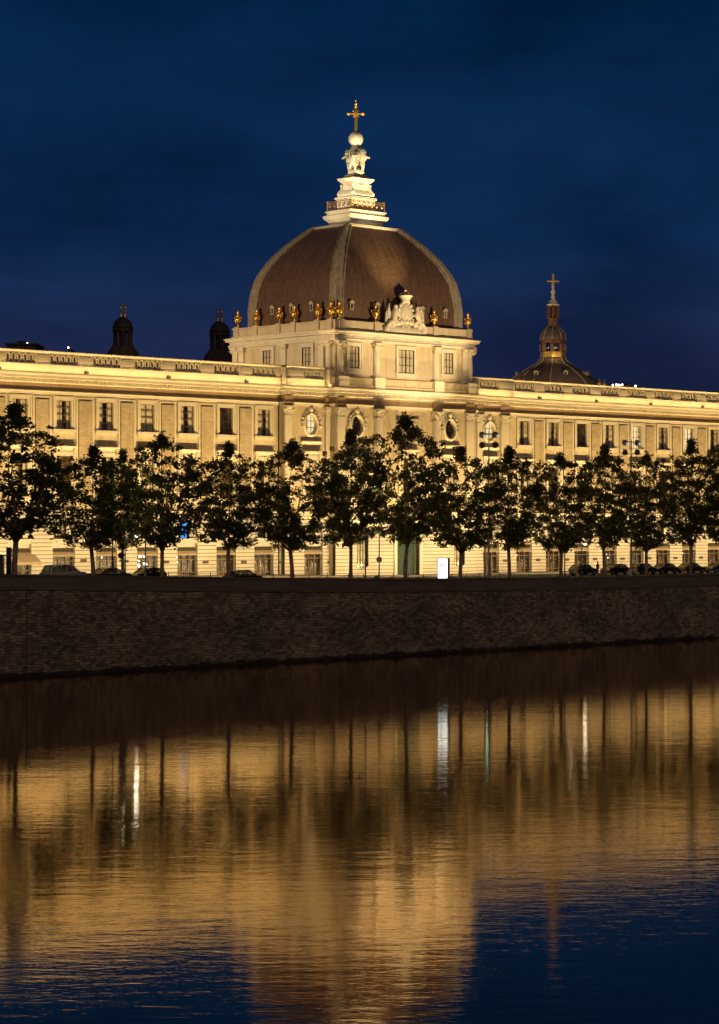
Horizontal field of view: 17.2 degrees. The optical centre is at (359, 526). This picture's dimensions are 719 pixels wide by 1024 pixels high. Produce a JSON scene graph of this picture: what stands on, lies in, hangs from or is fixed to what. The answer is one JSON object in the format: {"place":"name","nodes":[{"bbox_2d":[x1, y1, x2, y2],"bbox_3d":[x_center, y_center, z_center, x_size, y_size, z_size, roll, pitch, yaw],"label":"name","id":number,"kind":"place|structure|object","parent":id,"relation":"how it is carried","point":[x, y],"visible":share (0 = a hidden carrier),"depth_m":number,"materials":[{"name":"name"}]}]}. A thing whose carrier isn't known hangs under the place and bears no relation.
{"place":"outdoors","nodes":[
{"label":"outdoors","id":0,"kind":"place"},
{"bbox_2d":[32,570,600,577],"bbox_3d":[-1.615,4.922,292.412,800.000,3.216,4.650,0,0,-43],"label":"building pavement","id":1,"kind":"structure","parent":0,"point":[463,574],"depth_m":295.06,"materials":[{"name":"grey concrete"}]},
{"bbox_2d":[0,638,718,1023],"bbox_3d":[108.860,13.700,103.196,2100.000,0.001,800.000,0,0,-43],"label":"water","id":2,"kind":"structure","parent":0,"point":[516,836],"depth_m":103.28,"materials":[{"name":"liquid"}]},
{"bbox_2d":[0,574,718,678],"bbox_3d":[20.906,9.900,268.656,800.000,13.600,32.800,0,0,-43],"label":"quay wall","id":3,"kind":"structure","parent":2,"relation":"in","point":[52,625],"depth_m":242.01,"materials":[{"name":"stone"}]},
{"bbox_2d":[0,0,718,391],"label":"sky","id":4,"kind":"structure","parent":0,"point":[156,155],"materials":[{"name":"blue"}]},
{"bbox_2d":[280,571,718,578],"bbox_3d":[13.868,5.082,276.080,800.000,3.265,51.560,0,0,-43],"label":"street","id":5,"kind":"structure","parent":0,"point":[575,575],"depth_m":305.25,"materials":[{"name":"grey asphalt"}]},
{"bbox_2d":[0,401,78,573],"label":"plane tree","id":6,"kind":"object","parent":5,"relation":"on","point":[16,528],"visible":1,"depth_m":218.36,"materials":[{"name":"green plant"}]},
{"bbox_2d":[40,564,86,574],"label":"parked car","id":7,"kind":"object","parent":5,"relation":"on","point":[56,569],"visible":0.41,"depth_m":229.19,"materials":[{"name":"silver metal"}]},
{"bbox_2d":[42,444,143,574],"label":"plane tree","id":8,"kind":"object","parent":5,"relation":"on","point":[93,535],"visible":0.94,"depth_m":225.66,"materials":[{"name":"green plant"}]},
{"bbox_2d":[87,567,131,575],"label":"parked car","id":9,"kind":"object","parent":5,"relation":"on","point":[111,571],"visible":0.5,"depth_m":234.89,"materials":[{"name":"grey paint"}]},
{"bbox_2d":[112,524,112,567],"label":"street lamp","id":10,"kind":"object","parent":5,"relation":"on","point":[112,549],"visible":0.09,"depth_m":235.77,"materials":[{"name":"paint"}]},
{"bbox_2d":[118,550,124,575],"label":"traffic sign","id":11,"kind":"object","parent":5,"relation":"on","point":[121,555],"visible":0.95,"depth_m":235.29,"materials":[{"name":"metal"}]},
{"bbox_2d":[86,448,160,571],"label":"plane tree","id":12,"kind":"object","parent":5,"relation":"on","point":[129,539],"visible":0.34,"depth_m":238.45,"materials":[{"name":"green plant"}]},
{"bbox_2d":[124,534,137,572],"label":"street lamp","id":13,"kind":"object","parent":5,"relation":"on","point":[125,551],"visible":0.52,"depth_m":236.96,"materials":[{"name":"metal"}]},
{"bbox_2d":[134,522,146,575],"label":"double lamp post","id":14,"kind":"object","parent":5,"relation":"on","point":[145,574],"visible":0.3,"depth_m":236.88,"materials":[{"name":"metal"}]},
{"bbox_2d":[130,567,167,575],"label":"parked car","id":15,"kind":"object","parent":5,"relation":"on","point":[152,571],"visible":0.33,"depth_m":240.54,"materials":[{"name":"grey paint"}]},
{"bbox_2d":[110,430,215,575],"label":"plane tree","id":16,"kind":"object","parent":5,"relation":"on","point":[161,538],"visible":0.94,"depth_m":231.62,"materials":[{"name":"green plant"}]},
{"bbox_2d":[168,572,210,576],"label":"guard rail","id":17,"kind":"object","parent":5,"relation":"on","point":[189,573],"visible":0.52,"depth_m":237.51,"materials":[{"name":"metal"}]},
{"bbox_2d":[179,439,281,576],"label":"plane tree","id":18,"kind":"object","parent":5,"relation":"on","point":[218,523],"visible":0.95,"depth_m":237.91,"materials":[{"name":"green plant"}]},
{"bbox_2d":[223,569,261,576],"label":"parked car","id":19,"kind":"object","parent":5,"relation":"on","point":[241,573],"visible":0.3,"depth_m":243.94,"materials":[{"name":"green paint"}]},
{"bbox_2d":[255,573,326,577],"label":"guard rail","id":20,"kind":"object","parent":5,"relation":"on","point":[273,574],"visible":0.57,"depth_m":245.69,"materials":[{"name":"metal"}]},
{"bbox_2d":[246,438,350,577],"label":"plane tree","id":21,"kind":"object","parent":5,"relation":"on","point":[280,529],"visible":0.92,"depth_m":244.37,"materials":[{"name":"green plant"}]},
{"bbox_2d":[301,426,392,578],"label":"plane tree","id":22,"kind":"object","parent":5,"relation":"on","point":[351,529],"visible":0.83,"depth_m":250.18,"materials":[{"name":"green plant"}]},
{"bbox_2d":[333,574,393,578],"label":"guard rail","id":23,"kind":"object","parent":5,"relation":"on","point":[363,576],"visible":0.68,"depth_m":253.73,"materials":[{"name":"metal"}]},
{"bbox_2d":[364,486,366,578],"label":"street lamp","id":24,"kind":"object","parent":5,"relation":"on","point":[365,576],"visible":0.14,"depth_m":256.59,"materials":[{"name":"metal"}]},
{"bbox_2d":[373,557,381,578],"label":"traffic sign","id":25,"kind":"object","parent":5,"relation":"on","point":[378,559],"visible":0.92,"depth_m":258.85,"materials":[{"name":"metal"}]},
{"bbox_2d":[379,510,379,577],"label":"slim post","id":26,"kind":"object","parent":5,"relation":"on","point":[379,550],"visible":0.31,"depth_m":259.60,"materials":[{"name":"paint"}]},
{"bbox_2d":[350,411,451,577],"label":"plane tree","id":27,"kind":"object","parent":5,"relation":"on","point":[400,517],"visible":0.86,"depth_m":256.21,"materials":[{"name":"green plant"}]},
{"bbox_2d":[421,444,507,577],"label":"plane tree","id":28,"kind":"object","parent":5,"relation":"on","point":[449,531],"visible":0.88,"depth_m":262.90,"materials":[{"name":"green plant"}]},
{"bbox_2d":[484,532,485,577],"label":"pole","id":29,"kind":"object","parent":5,"relation":"on","point":[484,561],"visible":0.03,"depth_m":279.69,"materials":[{"name":"metal"}]},
{"bbox_2d":[468,445,549,577],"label":"plane tree","id":30,"kind":"object","parent":5,"relation":"on","point":[514,529],"visible":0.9,"depth_m":268.82,"materials":[{"name":"green plant"}]},
{"bbox_2d":[485,573,556,577],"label":"guard rail","id":31,"kind":"object","parent":5,"relation":"on","point":[499,574],"visible":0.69,"depth_m":272.39,"materials":[{"name":"metal"}]},
{"bbox_2d":[516,451,610,576],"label":"plane tree","id":32,"kind":"object","parent":5,"relation":"on","point":[571,537],"visible":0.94,"depth_m":275.28,"materials":[{"name":"green plant"}]},
{"bbox_2d":[564,514,565,576],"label":"street lamp","id":33,"kind":"object","parent":5,"relation":"on","point":[564,562],"visible":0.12,"depth_m":285.57,"materials":[{"name":"metal"}]},
{"bbox_2d":[568,564,597,575],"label":"parked car","id":34,"kind":"object","parent":5,"relation":"on","point":[573,569],"visible":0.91,"depth_m":307.22,"materials":[{"name":"paint"}]},
{"bbox_2d":[581,542,585,576],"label":"street lamp","id":35,"kind":"object","parent":5,"relation":"on","point":[584,543],"visible":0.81,"depth_m":289.49,"materials":[{"name":"metal"}]},
{"bbox_2d":[567,443,641,576],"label":"plane tree","id":36,"kind":"object","parent":5,"relation":"on","point":[606,527],"visible":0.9,"depth_m":281.32,"materials":[{"name":"green plant"}]},
{"bbox_2d":[600,563,628,574],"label":"parked car","id":37,"kind":"object","parent":5,"relation":"on","point":[613,569],"visible":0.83,"depth_m":311.77,"materials":[{"name":"paint"}]},
{"bbox_2d":[629,563,656,573],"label":"parked car","id":38,"kind":"object","parent":5,"relation":"on","point":[638,567],"visible":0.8,"depth_m":315.35,"materials":[{"name":"grey paint"}]},
{"bbox_2d":[608,450,692,575],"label":"plane tree","id":39,"kind":"object","parent":5,"relation":"on","point":[645,541],"visible":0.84,"depth_m":287.25,"materials":[{"name":"green plant"}]},
{"bbox_2d":[651,563,678,573],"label":"parked car","id":40,"kind":"object","parent":5,"relation":"on","point":[665,568],"visible":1,"depth_m":318.83,"materials":[{"name":"black paint"}]},
{"bbox_2d":[649,437,718,573],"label":"plane tree","id":41,"kind":"object","parent":5,"relation":"on","point":[687,532],"visible":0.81,"depth_m":293.50,"materials":[{"name":"green plant"}]},
{"bbox_2d":[678,563,705,572],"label":"parked car","id":42,"kind":"object","parent":5,"relation":"on","point":[685,567],"visible":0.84,"depth_m":322.65,"materials":[{"name":"paint"}]},
{"bbox_2d":[685,444,718,543],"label":"plane tree","id":43,"kind":"object","parent":5,"relation":"on","point":[714,454],"visible":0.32,"depth_m":299.67,"materials":[{"name":"green plant"}]},
{"bbox_2d":[705,562,718,572],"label":"parked car","id":44,"kind":"object","parent":5,"relation":"on","point":[713,566],"visible":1,"depth_m":326.05,"materials":[{"name":"grey paint"}]},
{"bbox_2d":[512,273,605,384],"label":"dome","id":45,"kind":"structure","parent":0,"point":[552,364],"depth_m":397.88,"materials":[{"name":"metal"}]},
{"bbox_3d":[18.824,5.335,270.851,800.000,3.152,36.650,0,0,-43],"label":"river pavement","id":46,"kind":"structure","parent":0,"visible":0},
{"bbox_2d":[0,547,12,573],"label":"kiosk","id":47,"kind":"object","parent":46,"relation":"on","point":[8,555],"visible":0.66,"depth_m":221.21,"materials":[{"name":"paint"}]},
{"bbox_2d":[437,558,449,577],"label":"advertising panel","id":48,"kind":"object","parent":46,"relation":"on","point":[443,567],"visible":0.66,"depth_m":261.98,"materials":[{"name":"paint"}]},
{"bbox_2d":[479,431,498,577],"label":"floodlight mast","id":49,"kind":"object","parent":46,"relation":"on","point":[483,435],"visible":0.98,"depth_m":268.94,"materials":[{"name":"metal"}]},
{"bbox_2d":[622,439,640,575],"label":"floodlight mast","id":50,"kind":"object","parent":46,"relation":"on","point":[625,443],"visible":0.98,"depth_m":287.69,"materials":[{"name":"metal"}]},
{"label":"ground","id":51,"kind":"structure","parent":0,"visible":0},
{"bbox_2d":[5,341,44,349],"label":"roof","id":52,"kind":"structure","parent":51,"relation":"on","point":[25,345],"depth_m":341.00,"materials":[{"name":"metal"}]},
{"bbox_2d":[0,100,718,574],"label":"domed hospital building","id":53,"kind":"structure","parent":51,"relation":"on","point":[356,320],"depth_m":297.81,"materials":[{"name":"stone"}]},
{"bbox_2d":[9,394,32,432],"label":"window","id":54,"kind":"structure","parent":53,"relation":"in","point":[22,399],"depth_m":262.76,"materials":[{"name":"stone"}]},
{"bbox_2d":[7,444,34,500],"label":"window","id":55,"kind":"structure","parent":53,"relation":"in","point":[25,465],"depth_m":262.70,"materials":[{"name":"stone"}]},
{"bbox_2d":[52,396,75,433],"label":"window","id":56,"kind":"structure","parent":53,"relation":"in","point":[63,406],"depth_m":266.51,"materials":[{"name":"stone"}]},
{"bbox_2d":[51,445,77,501],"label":"window","id":57,"kind":"structure","parent":53,"relation":"in","point":[65,452],"depth_m":266.64,"materials":[{"name":"stone"}]},
{"bbox_2d":[95,398,118,435],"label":"window","id":58,"kind":"structure","parent":53,"relation":"in","point":[106,408],"depth_m":270.77,"materials":[{"name":"stone"}]},
{"bbox_2d":[95,447,119,499],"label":"window","id":59,"kind":"structure","parent":53,"relation":"in","point":[109,452],"depth_m":270.44,"materials":[{"name":"stone"}]},
{"bbox_2d":[136,400,158,436],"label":"window","id":60,"kind":"structure","parent":53,"relation":"in","point":[147,410],"depth_m":274.57,"materials":[{"name":"stone"}]},
{"bbox_2d":[136,448,159,502],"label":"window","id":61,"kind":"structure","parent":53,"relation":"in","point":[152,465],"depth_m":274.77,"materials":[{"name":"stone"}]},
{"bbox_2d":[177,401,198,437],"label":"window","id":62,"kind":"structure","parent":53,"relation":"in","point":[187,412],"depth_m":278.96,"materials":[{"name":"stone"}]},
{"bbox_2d":[176,449,200,502],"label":"window","id":63,"kind":"structure","parent":53,"relation":"in","point":[182,452],"depth_m":278.48,"materials":[{"name":"stone"}]},
{"bbox_2d":[216,403,237,439],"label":"window","id":64,"kind":"structure","parent":53,"relation":"in","point":[226,413],"depth_m":283.35,"materials":[{"name":"stone"}]},
{"bbox_2d":[215,450,238,502],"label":"window","id":65,"kind":"structure","parent":53,"relation":"in","point":[233,458],"depth_m":283.28,"materials":[{"name":"stone"}]},
{"bbox_2d":[254,405,274,440],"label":"window","id":66,"kind":"structure","parent":53,"relation":"in","point":[263,414],"depth_m":286.83,"materials":[{"name":"stone"}]},
{"bbox_2d":[253,451,275,502],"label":"window","id":67,"kind":"structure","parent":53,"relation":"in","point":[261,455],"depth_m":286.55,"materials":[{"name":"stone"}]},
{"bbox_2d":[259,346,273,364],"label":"window","id":68,"kind":"structure","parent":53,"relation":"in","point":[266,354],"depth_m":301.55,"materials":[{"name":"stone"}]},
{"bbox_2d":[299,343,313,366],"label":"window","id":69,"kind":"structure","parent":53,"relation":"in","point":[306,351],"depth_m":296.08,"materials":[{"name":"stone"}]},
{"bbox_2d":[301,406,320,436],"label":"oval window","id":70,"kind":"structure","parent":53,"relation":"in","point":[308,422],"depth_m":291.06,"materials":[{"name":"stone"}]},
{"bbox_2d":[302,451,321,501],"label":"window","id":71,"kind":"structure","parent":53,"relation":"in","point":[314,455],"depth_m":290.99,"materials":[{"name":"stone"}]},
{"bbox_2d":[345,342,362,372],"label":"window","id":72,"kind":"structure","parent":53,"relation":"in","point":[354,351],"depth_m":294.50,"materials":[{"name":"stone"}]},
{"bbox_2d":[347,407,366,437],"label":"oval window","id":73,"kind":"structure","parent":53,"relation":"in","point":[353,420],"depth_m":294.93,"materials":[{"name":"stone"}]},
{"bbox_2d":[349,453,366,501],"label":"window","id":74,"kind":"structure","parent":53,"relation":"in","point":[357,461],"depth_m":294.64,"materials":[{"name":"stone"}]},
{"bbox_2d":[356,534,367,568],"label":"window","id":75,"kind":"structure","parent":53,"relation":"in","point":[360,555],"depth_m":295.79,"materials":[{"name":"glass"}]},
{"bbox_2d":[395,345,417,377],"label":"window","id":76,"kind":"structure","parent":53,"relation":"in","point":[406,356],"depth_m":300.74,"materials":[{"name":"stone"}]},
{"bbox_2d":[397,449,419,502],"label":"window","id":77,"kind":"structure","parent":53,"relation":"in","point":[410,451],"depth_m":300.60,"materials":[{"name":"stone"}]},
{"bbox_2d":[440,349,455,378],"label":"window","id":78,"kind":"structure","parent":53,"relation":"in","point":[448,356],"depth_m":305.93,"materials":[{"name":"stone"}]},
{"bbox_2d":[441,412,458,440],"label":"oval window","id":79,"kind":"structure","parent":53,"relation":"in","point":[447,430],"depth_m":306.00,"materials":[{"name":"stone"}]},
{"bbox_2d":[441,454,458,502],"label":"window","id":80,"kind":"structure","parent":53,"relation":"in","point":[446,457],"depth_m":306.08,"materials":[{"name":"stone"}]},
{"bbox_2d":[453,533,463,566],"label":"window","id":81,"kind":"structure","parent":53,"relation":"in","point":[456,554],"depth_m":307.35,"materials":[{"name":"glass"}]},
{"bbox_2d":[483,414,497,442],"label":"oval window","id":82,"kind":"structure","parent":53,"relation":"in","point":[486,426],"depth_m":312.88,"materials":[{"name":"stone"}]},
{"bbox_2d":[483,456,499,503],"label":"window","id":83,"kind":"structure","parent":53,"relation":"in","point":[485,458],"depth_m":312.57,"materials":[{"name":"stone"}]},
{"bbox_2d":[516,417,532,448],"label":"window","id":84,"kind":"structure","parent":53,"relation":"in","point":[523,425],"depth_m":318.97,"materials":[{"name":"stone"}]},
{"bbox_2d":[515,459,534,505],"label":"window","id":85,"kind":"structure","parent":53,"relation":"in","point":[526,483],"depth_m":319.13,"materials":[{"name":"stone"}]},
{"bbox_2d":[545,460,560,505],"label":"window","id":86,"kind":"structure","parent":53,"relation":"in","point":[546,461],"depth_m":323.12,"materials":[{"name":"stone"}]},
{"bbox_2d":[545,419,561,449],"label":"window","id":87,"kind":"structure","parent":53,"relation":"in","point":[553,426],"depth_m":322.89,"materials":[{"name":"stone"}]},
{"bbox_2d":[574,420,590,450],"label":"window","id":88,"kind":"structure","parent":53,"relation":"in","point":[581,428],"depth_m":327.25,"materials":[{"name":"stone"}]},
{"bbox_2d":[574,460,590,505],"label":"window","id":89,"kind":"structure","parent":53,"relation":"in","point":[579,462],"depth_m":326.06,"materials":[{"name":"stone"}]},
{"bbox_2d":[602,461,616,506],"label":"window","id":90,"kind":"structure","parent":53,"relation":"in","point":[607,479],"depth_m":331.03,"materials":[{"name":"stone"}]},
{"bbox_2d":[602,421,617,451],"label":"window","id":91,"kind":"structure","parent":53,"relation":"in","point":[609,429],"depth_m":331.19,"materials":[{"name":"stone"}]},
{"bbox_2d":[612,383,639,386],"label":"rooftop plant","id":92,"kind":"object","parent":53,"relation":"on","point":[625,384],"visible":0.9,"depth_m":405.70,"materials":[{"name":"metal"}]},
{"bbox_2d":[629,422,644,452],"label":"window","id":93,"kind":"structure","parent":53,"relation":"in","point":[636,429],"depth_m":335.18,"materials":[{"name":"glass"}]},
{"bbox_2d":[629,462,644,506],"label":"window","id":94,"kind":"structure","parent":53,"relation":"in","point":[643,467],"depth_m":335.18,"materials":[{"name":"glass"}]},
{"bbox_2d":[656,424,670,453],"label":"window","id":95,"kind":"structure","parent":53,"relation":"in","point":[663,431],"depth_m":339.29,"materials":[{"name":"stone"}]},
{"bbox_2d":[656,463,672,502],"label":"window","id":96,"kind":"structure","parent":53,"relation":"in","point":[666,464],"depth_m":338.75,"materials":[{"name":"stone"}]},
{"bbox_2d":[682,425,695,454],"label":"window","id":97,"kind":"structure","parent":53,"relation":"in","point":[688,431],"depth_m":343.04,"materials":[{"name":"stone"}]},
{"bbox_2d":[682,464,696,501],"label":"window","id":98,"kind":"structure","parent":53,"relation":"in","point":[692,477],"depth_m":343.21,"materials":[{"name":"stone"}]},
{"bbox_2d":[708,426,718,451],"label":"window","id":99,"kind":"structure","parent":53,"relation":"in","point":[713,431],"depth_m":347.25,"materials":[{"name":"stone"}]},
{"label":"rear church","id":100,"kind":"object","parent":51,"relation":"on","visible":0},
{"bbox_2d":[107,303,138,355],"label":"bell turret","id":101,"kind":"object","parent":100,"relation":"on","point":[122,326],"visible":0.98,"depth_m":328.97,"materials":[{"name":"stone"}]},
{"bbox_2d":[204,307,231,361],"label":"bell turret","id":102,"kind":"object","parent":100,"relation":"on","point":[219,330],"visible":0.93,"depth_m":328.88,"materials":[{"name":"stone"}]}
]}

